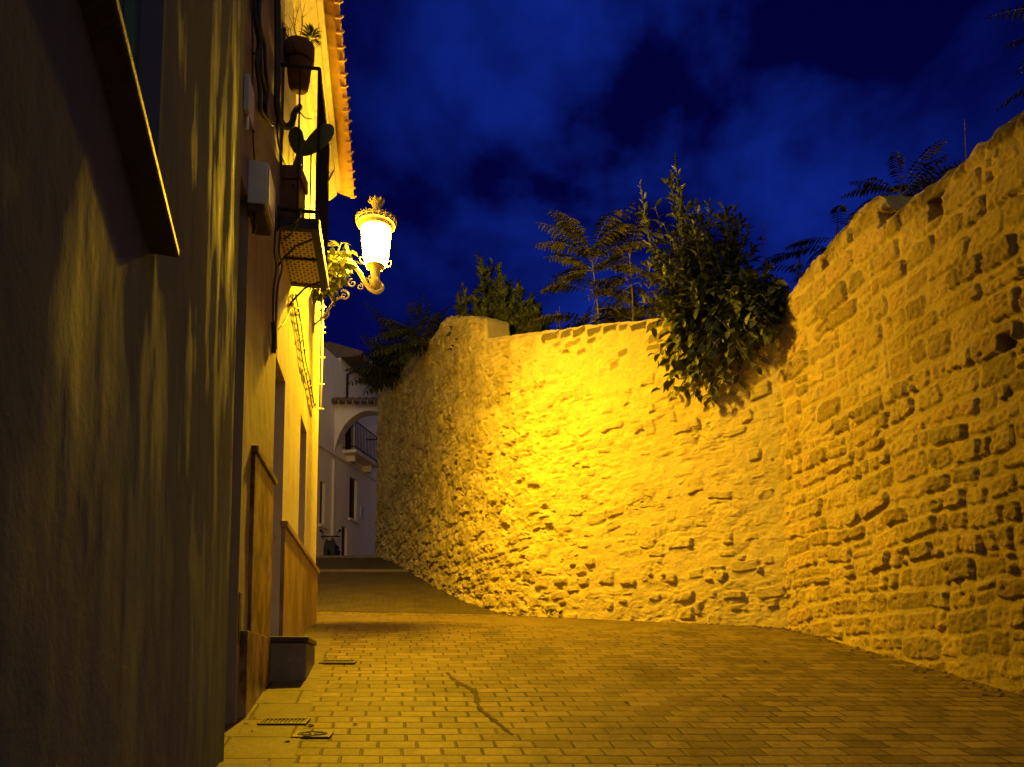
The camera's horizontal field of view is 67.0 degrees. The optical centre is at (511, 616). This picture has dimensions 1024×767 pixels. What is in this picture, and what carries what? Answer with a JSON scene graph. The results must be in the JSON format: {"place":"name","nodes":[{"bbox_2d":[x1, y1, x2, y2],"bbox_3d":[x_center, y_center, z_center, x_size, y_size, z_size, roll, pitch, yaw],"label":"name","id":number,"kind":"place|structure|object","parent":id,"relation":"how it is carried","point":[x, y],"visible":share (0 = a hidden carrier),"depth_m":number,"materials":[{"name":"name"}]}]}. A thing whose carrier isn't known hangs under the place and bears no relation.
{"place":"outdoors","nodes":[
{"label":"outdoors","id":0,"kind":"place"},
{"bbox_2d":[223,613,343,766],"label":"pavement","id":1,"kind":"structure","parent":0,"point":[289,699],"depth_m":5.48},
{"bbox_2d":[217,761,270,766],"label":"doorstep","id":2,"kind":"object","parent":1,"relation":"on","point":[248,764],"visible":1,"depth_m":4.05,"materials":[{"name":"stone"}]},
{"bbox_2d":[257,718,310,724],"bbox_3d":[-1.571,0.727,5.337,0.330,0.045,0.140,0,-5,0],"label":"drain grate","id":3,"kind":"object","parent":1,"relation":"on","point":[284,721],"visible":1,"depth_m":5.33,"materials":[{"name":"metal"}]},
{"bbox_2d":[268,636,316,681],"bbox_3d":[-1.995,0.630,7.024,0.360,0.846,0.929,1,-5,-9],"label":"doorstep","id":4,"kind":"object","parent":1,"relation":"on","point":[292,658],"visible":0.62,"depth_m":6.61,"materials":[{"name":"concrete"}]},
{"bbox_2d":[291,731,333,737],"bbox_3d":[-1.299,0.770,5.036,0.250,0.040,0.126,0,-5,0],"label":"valve cover","id":5,"kind":"object","parent":1,"relation":"on","point":[312,734],"visible":1,"depth_m":5.01,"materials":[{"name":"metal"}]},
{"bbox_2d":[316,558,498,612],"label":"road","id":6,"kind":"structure","parent":0,"point":[379,591],"depth_m":16.16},
{"bbox_2d":[319,529,341,554],"bbox_3d":[-6.283,-2.371,26.896,0.774,1.247,1.455,0,-5,0],"label":"scooter","id":7,"kind":"object","parent":6,"relation":"on","point":[331,547],"visible":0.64,"depth_m":26.63,"materials":[{"name":"grey plastic"}]},
{"bbox_2d":[316,555,381,557],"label":"kerb","id":8,"kind":"structure","parent":6,"relation":"on","point":[348,556],"depth_m":23.52,"materials":[{"name":"concrete"}]},
{"bbox_2d":[316,340,383,554],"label":"house","id":9,"kind":"structure","parent":6,"relation":"on","point":[346,479],"depth_m":28.77,"materials":[{"name":"paint"}]},
{"bbox_2d":[319,482,321,523],"bbox_3d":[-6.726,-3.948,27.012,0.055,1.510,0.318,-1,-5,13],"label":"window","id":10,"kind":"structure","parent":9,"relation":"in","point":[320,482],"depth_m":27.09,"materials":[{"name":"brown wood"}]},
{"bbox_2d":[341,527,344,554],"bbox_3d":[-6.324,-2.381,28.657,0.045,1.845,0.411,-1,-5,13],"label":"door","id":11,"kind":"structure","parent":9,"relation":"in","point":[343,529],"depth_m":28.78,"materials":[{"name":"brown wood"}]},
{"bbox_2d":[345,426,351,449],"bbox_3d":[-6.244,-6.784,29.332,0.055,1.266,0.705,-1,-5,13],"label":"balcony door","id":12,"kind":"structure","parent":9,"relation":"in","point":[351,426],"depth_m":29.54,"materials":[{"name":"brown wood"}]},
{"bbox_2d":[349,479,353,518],"bbox_3d":[-6.163,-4.469,29.501,0.055,1.556,0.624,-1,-5,13],"label":"window","id":13,"kind":"structure","parent":9,"relation":"in","point":[351,488],"depth_m":29.56,"materials":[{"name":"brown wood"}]},
{"bbox_2d":[331,397,378,451],"bbox_3d":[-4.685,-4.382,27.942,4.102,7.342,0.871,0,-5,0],"label":"archway","id":14,"kind":"object","parent":9,"relation":"attached to","point":[350,412],"visible":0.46,"depth_m":28.07,"materials":[{"name":"paint"}]},
{"bbox_2d":[360,506,363,518],"bbox_3d":[-5.856,-4.051,30.247,0.034,0.440,0.351,-1,-5,13],"label":"notice","id":15,"kind":"object","parent":9,"relation":"attached to","point":[362,512],"visible":1,"depth_m":30.19,"materials":[{"name":"paper"}]},
{"bbox_2d":[319,569,408,571],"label":"kerb","id":16,"kind":"structure","parent":6,"relation":"on","point":[364,570],"depth_m":19.75,"materials":[{"name":"stone"}]},
{"bbox_2d":[317,611,507,614],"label":"kerb","id":17,"kind":"structure","parent":6,"relation":"on","point":[416,612],"depth_m":13.37,"materials":[{"name":"grey stone"}]},
{"bbox_2d":[292,612,1023,766],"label":"road","id":18,"kind":"structure","parent":0,"point":[401,698],"depth_m":5.93,"materials":[{"name":"brick"}]},
{"bbox_2d":[225,0,356,722],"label":"house","id":19,"kind":"structure","parent":18,"relation":"on","point":[274,571],"depth_m":7.13,"materials":[{"name":"yellow paint"}]},
{"bbox_2d":[243,73,253,129],"bbox_3d":[-1.862,-3.591,5.470,0.035,0.367,0.202,1,-5,-9],"label":"wall box","id":20,"kind":"object","parent":19,"relation":"attached to","point":[248,106],"visible":1,"depth_m":5.41,"materials":[{"name":"grey plastic"}]},
{"bbox_2d":[251,0,258,159],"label":"cable","id":21,"kind":"object","parent":19,"relation":"attached to","point":[252,52],"visible":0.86,"depth_m":5.56,"materials":[{"name":"black metal"}]},
{"bbox_2d":[247,160,275,235],"bbox_3d":[-1.854,-3.023,5.728,0.146,0.499,0.344,1,-5,-9],"label":"junction box","id":22,"kind":"object","parent":19,"relation":"attached to","point":[261,194],"visible":1,"depth_m":5.58,"materials":[{"name":"grey plastic"}]},
{"bbox_2d":[253,0,272,125],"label":"cable","id":23,"kind":"object","parent":19,"relation":"attached to","point":[258,79],"visible":0.98,"depth_m":5.73,"materials":[{"name":"black metal"}]},
{"bbox_2d":[256,0,273,126],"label":"cable","id":24,"kind":"object","parent":19,"relation":"attached to","point":[260,48],"visible":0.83,"depth_m":5.76,"materials":[{"name":"black rubber"}]},
{"bbox_2d":[258,0,274,124],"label":"cable","id":25,"kind":"object","parent":19,"relation":"attached to","point":[264,61],"visible":0.88,"depth_m":5.90,"materials":[{"name":"black rubber"}]},
{"bbox_2d":[271,321,276,352],"bbox_3d":[-2.047,-2.394,6.645,0.050,0.266,0.100,2,-5,-20],"label":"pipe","id":26,"kind":"object","parent":19,"relation":"attached to","point":[274,337],"visible":1,"depth_m":6.62,"materials":[{"name":"black metal"}]},
{"bbox_2d":[272,210,276,320],"bbox_3d":[-2.050,-2.920,6.692,0.031,1.124,0.357,1,-5,-11],"label":"cable","id":27,"kind":"object","parent":19,"relation":"attached to","point":[274,254],"visible":0.71,"depth_m":6.60,"materials":[{"name":"black rubber"}]},
{"bbox_2d":[275,205,282,348],"bbox_3d":[-2.090,-2.998,6.934,0.036,1.258,0.322,1,-5,-12],"label":"cable","id":28,"kind":"object","parent":19,"relation":"attached to","point":[280,258],"visible":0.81,"depth_m":6.84,"materials":[{"name":"black rubber"}]},
{"bbox_2d":[276,120,293,185],"bbox_3d":[-2.050,-4.135,7.068,0.107,0.356,0.796,1,-5,-7],"label":"cable","id":29,"kind":"object","parent":19,"relation":"attached to","point":[280,151],"visible":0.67,"depth_m":6.85,"materials":[{"name":"black rubber"}]},
{"bbox_2d":[279,28,295,215],"bbox_3d":[-2.187,-4.511,7.543,0.024,1.900,0.820,1,-5,-9],"label":"balcony door","id":30,"kind":"structure","parent":19,"relation":"in","point":[288,97],"depth_m":7.27,"materials":[{"name":"brown wood"}]},
{"bbox_2d":[273,0,302,129],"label":"conduit","id":31,"kind":"object","parent":19,"relation":"attached to","point":[284,125],"visible":0.96,"depth_m":6.53,"materials":[{"name":"black plastic"}]},
{"bbox_2d":[277,208,301,231],"bbox_3d":[-1.819,-3.262,6.408,0.096,0.157,0.481,4,-6,-39],"label":"cable","id":32,"kind":"object","parent":19,"relation":"attached to","point":[291,223],"visible":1,"depth_m":6.47,"materials":[{"name":"black rubber"}]},
{"bbox_2d":[283,215,300,239],"bbox_3d":[-1.871,-3.305,6.601,0.038,0.120,0.566,3,-5,-29],"label":"cable","id":33,"kind":"object","parent":19,"relation":"attached to","point":[291,233],"visible":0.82,"depth_m":6.61,"materials":[{"name":"black rubber"}]},
{"bbox_2d":[291,288,311,308],"bbox_3d":[-2.303,-3.591,8.514,0.037,1.008,1.364,0,-5,-6],"label":"cable","id":34,"kind":"object","parent":19,"relation":"attached to","point":[304,302],"visible":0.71,"depth_m":8.44,"materials":[{"name":"yellow plastic"}]},
{"bbox_2d":[283,1,321,94],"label":"potted plant","id":35,"kind":"object","parent":19,"relation":"hanging from","point":[300,49],"visible":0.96,"depth_m":7.17,"materials":[{"name":"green plant"}]},
{"bbox_2d":[292,293,315,407],"bbox_3d":[-2.411,-3.014,9.046,0.032,0.530,2.490,1,-5,-9],"label":"wire netting","id":36,"kind":"object","parent":19,"relation":"attached to","point":[301,350],"visible":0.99,"depth_m":8.77,"materials":[{"name":"metal"}]},
{"bbox_2d":[282,124,334,217],"bbox_3d":[-1.929,-4.062,7.240,0.543,1.116,0.260,0,-5,0],"label":"potted plant","id":37,"kind":"object","parent":19,"relation":"on","point":[289,172],"visible":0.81,"depth_m":7.23,"materials":[{"name":"plant"}]},
{"bbox_2d":[319,303,325,409],"bbox_3d":[-2.746,-3.852,11.161,0.095,1.790,0.022,1,-5,-8],"label":"conduit","id":38,"kind":"object","parent":19,"relation":"attached to","point":[322,357],"visible":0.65,"depth_m":11.14,"materials":[{"name":"metal"}]},
{"bbox_2d":[327,166,334,183],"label":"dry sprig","id":39,"kind":"object","parent":19,"relation":"attached to","point":[331,173],"visible":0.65,"depth_m":8.05,"materials":[{"name":"brown plant"}]},
{"bbox_2d":[312,240,359,306],"bbox_3d":[-2.329,-4.487,9.991,0.664,0.924,0.895,0,-5,0],"label":"creeper","id":40,"kind":"object","parent":19,"relation":"attached to","point":[341,268],"visible":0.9,"depth_m":10.05,"materials":[{"name":"green plant"}]},
{"bbox_2d":[312,194,396,332],"bbox_3d":[-2.053,-4.675,10.212,1.068,1.904,0.554,2,-5,-26],"label":"street lamp","id":41,"kind":"object","parent":19,"relation":"attached to","point":[374,222],"visible":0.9,"depth_m":10.26,"materials":[{"name":"metal"}]},
{"bbox_2d":[318,660,356,663],"bbox_3d":[-1.667,0.438,7.417,0.340,0.047,0.150,0,-5,0],"label":"drain grate","id":42,"kind":"object","parent":18,"relation":"on","point":[337,661],"visible":1,"depth_m":7.40,"materials":[{"name":"metal"}]},
{"bbox_2d":[446,672,512,733],"bbox_3d":[-0.279,0.638,6.008,0.126,0.416,1.980,1,-5,-16],"label":"road stain","id":43,"kind":"object","parent":18,"relation":"on","point":[477,699],"visible":1,"depth_m":5.92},
{"bbox_2d":[542,609,561,617],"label":"weed","id":44,"kind":"object","parent":18,"relation":"on","point":[551,611],"visible":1,"depth_m":12.25,"materials":[{"name":"green plant"}]},
{"bbox_2d":[239,560,1021,731],"bbox_3d":[-0.005,-0.401,13.680,6.246,4.692,22.622,1,-5,-9],"label":"grit","id":45,"kind":"object","parent":18,"relation":"on","point":[945,672],"visible":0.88,"depth_m":8.02,"materials":[{"name":"grey gravel"}]},
{"bbox_2d":[320,0,1023,365],"label":"sky","id":46,"kind":"structure","parent":0,"point":[473,120],"materials":[{"name":"blue"}]},
{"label":"ground","id":47,"kind":"structure","parent":0,"visible":0},
{"bbox_2d":[0,0,245,766],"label":"house","id":48,"kind":"structure","parent":47,"relation":"on","point":[120,144],"depth_m":1.48,"materials":[{"name":"grey paint"}]},
{"bbox_2d":[119,0,140,77],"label":"window","id":49,"kind":"structure","parent":48,"relation":"in","point":[130,9],"depth_m":1.82,"materials":[{"name":"black glass"}]},
{"bbox_2d":[775,111,1023,695],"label":"stone wall","id":50,"kind":"structure","parent":47,"relation":"on","point":[900,340],"depth_m":7.35,"materials":[{"name":"beige stone"}]},
{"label":"terrain","id":51,"kind":"structure","parent":0,"visible":0},
{"bbox_2d":[446,258,496,350],"bbox_3d":[-0.838,-6.031,16.187,0.957,2.966,0.910,2,-5,-24],"label":"shrub","id":52,"kind":"object","parent":51,"relation":"on","point":[461,306],"visible":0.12,"depth_m":16.02,"materials":[{"name":"green plant"}]},
{"bbox_2d":[474,251,522,319],"bbox_3d":[-0.177,-6.012,15.676,1.236,2.849,0.872,0,-5,0],"label":"shrub","id":53,"kind":"object","parent":51,"relation":"on","point":[488,306],"visible":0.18,"depth_m":15.66,"materials":[{"name":"green plant"}]},
{"bbox_2d":[493,262,552,335],"bbox_3d":[0.182,-5.727,15.347,1.294,2.430,0.997,0,-5,0],"label":"shrub","id":54,"kind":"object","parent":51,"relation":"on","point":[517,314],"visible":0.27,"depth_m":15.08,"materials":[{"name":"green plant"}]},
{"bbox_2d":[375,309,791,628],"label":"rubble wall","id":55,"kind":"structure","parent":51,"relation":"on","point":[582,472],"depth_m":12.12,"materials":[{"name":"stone"}]},
{"bbox_2d":[357,341,412,395],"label":"fern","id":56,"kind":"object","parent":55,"relation":"on","point":[376,387],"visible":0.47,"depth_m":22.01,"materials":[{"name":"green plant"}]},
{"bbox_2d":[343,301,428,391],"bbox_3d":[-3.095,-7.385,21.247,3.191,2.407,2.909,-4,-6,41],"label":"fern","id":57,"kind":"object","parent":55,"relation":"on","point":[375,370],"visible":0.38,"depth_m":21.02,"materials":[{"name":"green plant"}]},
{"bbox_2d":[369,293,451,365],"bbox_3d":[-2.112,-6.684,18.210,2.470,1.661,2.123,0,-5,0],"label":"fern","id":58,"kind":"object","parent":55,"relation":"on","point":[419,343],"visible":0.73,"depth_m":18.01,"materials":[{"name":"green plant"}]},
{"bbox_2d":[634,153,789,406],"bbox_3d":[2.687,-4.563,10.488,2.066,3.505,1.505,-1,-5,16],"label":"shrub","id":59,"kind":"object","parent":55,"relation":"on","point":[724,302],"visible":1,"depth_m":10.27,"materials":[{"name":"green plant"}]},
{"bbox_2d":[530,203,658,328],"bbox_3d":[1.418,-5.505,13.186,2.258,3.248,2.350,0,-5,0],"label":"sapling","id":60,"kind":"object","parent":51,"relation":"on","point":[617,235],"visible":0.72,"depth_m":13.08,"materials":[{"name":"green plant"}]},
{"bbox_2d":[584,207,664,324],"bbox_3d":[2.008,-4.955,12.355,1.703,2.420,1.452,0,-5,0],"label":"sapling","id":61,"kind":"object","parent":51,"relation":"on","point":[630,291],"visible":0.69,"depth_m":12.31,"materials":[{"name":"green plant"}]},
{"bbox_2d":[757,222,768,288],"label":"shrub","id":62,"kind":"object","parent":51,"relation":"on","point":[763,263],"visible":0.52,"depth_m":10.32,"materials":[{"name":"green plant"}]},
{"bbox_2d":[755,252,804,281],"bbox_3d":[3.869,-4.206,10.523,1.083,1.642,1.122,3,-6,-37],"label":"sapling","id":63,"kind":"object","parent":51,"relation":"on","point":[791,268],"visible":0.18,"depth_m":10.51,"materials":[{"name":"green plant"}]},
{"bbox_2d":[778,205,855,283],"bbox_3d":[4.362,-4.310,10.330,1.289,1.817,1.376,3,-5,-34],"label":"sapling","id":64,"kind":"object","parent":51,"relation":"on","point":[809,241],"visible":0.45,"depth_m":10.37,"materials":[{"name":"green plant"}]},
{"bbox_2d":[838,138,964,225],"bbox_3d":[4.792,-4.485,9.277,1.356,2.000,1.435,2,-5,-23],"label":"sapling","id":65,"kind":"object","parent":51,"relation":"on","point":[904,187],"visible":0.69,"depth_m":9.21,"materials":[{"name":"green plant"}]},
{"bbox_2d":[964,119,966,158],"bbox_3d":[4.754,-4.634,7.947,0.167,1.087,0.220,2,-5,-27],"label":"antenna","id":66,"kind":"object","parent":51,"relation":"on","point":[965,141],"visible":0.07,"depth_m":8.03,"materials":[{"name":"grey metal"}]},
{"bbox_2d":[985,5,1023,112],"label":"tree","id":67,"kind":"object","parent":51,"relation":"on","point":[1019,92],"visible":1,"depth_m":8.33,"materials":[{"name":"green plant"}]}
]}

